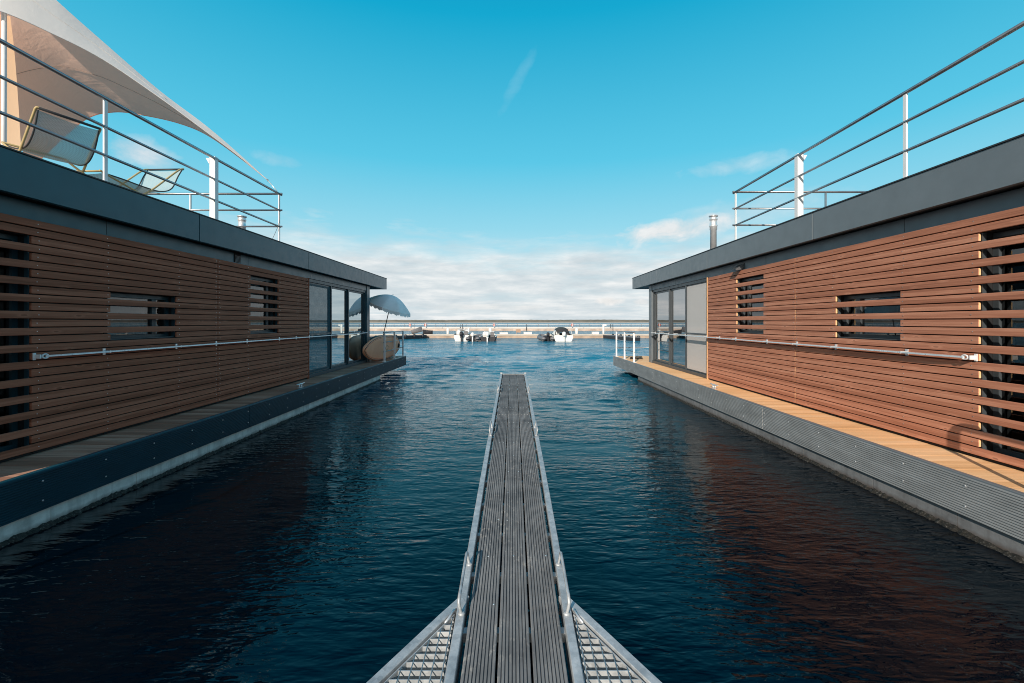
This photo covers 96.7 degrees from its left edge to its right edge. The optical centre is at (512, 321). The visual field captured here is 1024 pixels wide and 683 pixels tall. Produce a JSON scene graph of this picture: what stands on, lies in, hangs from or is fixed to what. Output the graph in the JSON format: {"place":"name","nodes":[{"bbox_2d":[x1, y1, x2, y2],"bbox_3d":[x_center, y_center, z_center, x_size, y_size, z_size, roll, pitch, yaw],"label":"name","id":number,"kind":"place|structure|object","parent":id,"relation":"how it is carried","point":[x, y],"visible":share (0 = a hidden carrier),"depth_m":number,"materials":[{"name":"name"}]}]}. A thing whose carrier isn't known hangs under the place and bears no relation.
{"place":"outdoors","nodes":[
{"label":"outdoors","id":0,"kind":"place"},
{"bbox_2d":[370,319,648,322],"bbox_3d":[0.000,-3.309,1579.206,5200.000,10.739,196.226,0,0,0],"label":"hills","id":1,"kind":"structure","parent":0,"point":[511,321],"depth_m":1513.04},
{"bbox_2d":[0,323,1023,682],"bbox_3d":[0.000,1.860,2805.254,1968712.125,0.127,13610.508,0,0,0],"label":"water","id":2,"kind":"structure","parent":0,"point":[328,543],"depth_m":3.64,"materials":[{"name":"blue liquid"}]},
{"bbox_2d":[0,38,405,547],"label":"houseboat","id":3,"kind":"object","parent":2,"relation":"on","point":[145,339],"visible":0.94,"depth_m":5.70,"materials":[{"name":"wood"}]},
{"bbox_2d":[0,233,28,451],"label":"window","id":4,"kind":"structure","parent":3,"relation":"in","point":[9,253],"depth_m":4.49,"materials":[{"name":"black glass"}]},
{"bbox_2d":[1,106,101,172],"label":"deck chair","id":5,"kind":"object","parent":3,"relation":"on","point":[44,144],"visible":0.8,"depth_m":5.29,"materials":[{"name":"beige fabric"}]},
{"bbox_2d":[76,168,183,194],"bbox_3d":[-5.620,-2.080,6.641,0.668,0.793,1.464,0,0,0],"label":"deck chair","id":6,"kind":"object","parent":3,"relation":"on","point":[148,183],"visible":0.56,"depth_m":7.12,"materials":[{"name":"beige fabric"}]},
{"bbox_2d":[0,0,277,191],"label":"awning","id":7,"kind":"object","parent":3,"relation":"on","point":[56,34],"visible":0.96,"depth_m":8.33,"materials":[{"name":"white fabric"}]},
{"bbox_2d":[108,292,174,339],"bbox_3d":[-4.912,-0.073,5.950,0.191,0.574,1.056,0,0,0],"label":"window","id":8,"kind":"structure","parent":3,"relation":"in","point":[113,308],"depth_m":6.02,"materials":[{"name":"grey glass"}]},
{"bbox_2d":[249,276,276,333],"bbox_3d":[-4.915,-0.322,8.805,0.196,1.072,0.986,0,0,0],"label":"window","id":9,"kind":"structure","parent":3,"relation":"in","point":[266,288],"depth_m":9.04,"materials":[{"name":"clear glass"}]},
{"bbox_2d":[309,279,365,377],"bbox_3d":[-4.910,0.147,12.838,0.160,2.362,4.285,0,0,0],"label":"glazed door","id":10,"kind":"structure","parent":3,"relation":"in","point":[333,308],"depth_m":12.51,"materials":[{"name":"clear glass"}]},
{"bbox_2d":[362,335,399,360],"bbox_3d":[-4.484,0.884,15.745,0.210,0.852,3.210,0,0,5],"label":"rattan lounge chair","id":11,"kind":"object","parent":3,"relation":"on","point":[372,349],"visible":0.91,"depth_m":15.24,"materials":[{"name":"beige wicker"}]},
{"bbox_2d":[370,294,409,331],"bbox_3d":[-4.532,0.156,16.634,1.458,2.356,1.545,0,0,23],"label":"parasol","id":12,"kind":"object","parent":3,"relation":"on","point":[391,304],"visible":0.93,"depth_m":16.13,"materials":[{"name":"fabric"}]},
{"bbox_2d":[370,334,426,338],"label":"finger jetty","id":13,"kind":"object","parent":2,"relation":"on","point":[414,336],"visible":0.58,"depth_m":50.12,"materials":[{"name":"grey wood"}]},
{"bbox_2d":[454,328,469,340],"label":"motorboat","id":14,"kind":"object","parent":2,"relation":"on","point":[459,335],"visible":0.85,"depth_m":44.01,"materials":[{"name":"white plastic"}]},
{"bbox_2d":[466,332,482,340],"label":"inflatable boat","id":15,"kind":"object","parent":2,"relation":"on","point":[472,337],"visible":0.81,"depth_m":43.78,"materials":[{"name":"grey rubber"}]},
{"bbox_2d":[480,331,496,340],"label":"motorboat","id":16,"kind":"object","parent":2,"relation":"on","point":[491,336],"visible":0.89,"depth_m":43.92,"materials":[{"name":"white plastic"}]},
{"bbox_2d":[370,324,648,330],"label":"pier","id":17,"kind":"structure","parent":2,"relation":"on","point":[507,328],"depth_m":97.00,"materials":[{"name":"beige concrete"}]},
{"bbox_2d":[370,334,648,337],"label":"floating dock","id":18,"kind":"object","parent":2,"relation":"on","point":[527,335],"visible":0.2,"depth_m":52.60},
{"bbox_2d":[411,327,422,333],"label":"dinghy","id":19,"kind":"object","parent":18,"relation":"on","point":[416,330],"visible":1,"depth_m":53.89,"materials":[{"name":"white plastic"}]},
{"bbox_2d":[423,330,432,333],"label":"rowing boat","id":20,"kind":"object","parent":18,"relation":"on","point":[427,331],"visible":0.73,"depth_m":53.33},
{"bbox_2d":[366,372,661,682],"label":"gangway","id":21,"kind":"object","parent":2,"relation":"on","point":[421,657],"visible":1,"depth_m":2.39,"materials":[{"name":"grey wood"}]},
{"bbox_2d":[537,332,553,340],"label":"inflatable boat","id":22,"kind":"object","parent":2,"relation":"on","point":[546,337],"visible":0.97,"depth_m":43.92,"materials":[{"name":"grey rubber"}]},
{"bbox_2d":[551,327,572,341],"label":"motorboat","id":23,"kind":"object","parent":2,"relation":"on","point":[563,334],"visible":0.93,"depth_m":43.62,"materials":[{"name":"white plastic"}]},
{"bbox_2d":[603,334,640,340],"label":"finger jetty","id":24,"kind":"object","parent":2,"relation":"on","point":[627,338],"visible":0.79,"depth_m":47.25,"materials":[{"name":"grey wood"}]},
{"bbox_2d":[613,21,1023,563],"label":"houseboat","id":25,"kind":"object","parent":2,"relation":"on","point":[871,340],"visible":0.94,"depth_m":5.43,"materials":[{"name":"wood"}]},
{"bbox_2d":[652,278,706,378],"bbox_3d":[4.624,0.147,12.707,0.168,2.362,4.285,0,0,0],"label":"glazed door","id":26,"kind":"structure","parent":25,"relation":"in","point":[682,308],"depth_m":12.54,"materials":[{"name":"clear glass"}]},
{"bbox_2d":[738,275,765,333],"bbox_3d":[4.628,-0.322,8.675,0.201,1.072,0.986,0,0,0],"label":"window","id":27,"kind":"structure","parent":25,"relation":"in","point":[758,286],"depth_m":8.88,"materials":[{"name":"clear glass"}]},
{"bbox_2d":[838,292,902,339],"bbox_3d":[4.639,-0.073,5.820,0.223,0.574,1.056,0,0,0],"label":"window","id":28,"kind":"structure","parent":25,"relation":"in","point":[885,308],"depth_m":5.88,"materials":[{"name":"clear glass"}]},
{"bbox_2d":[982,228,1023,459],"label":"window","id":29,"kind":"structure","parent":25,"relation":"in","point":[997,251],"depth_m":4.35,"materials":[{"name":"black glass"}]},
{"bbox_2d":[21,0,1023,319],"label":"sky","id":30,"kind":"structure","parent":0,"point":[481,159],"materials":[{"name":"blue"}]}
]}

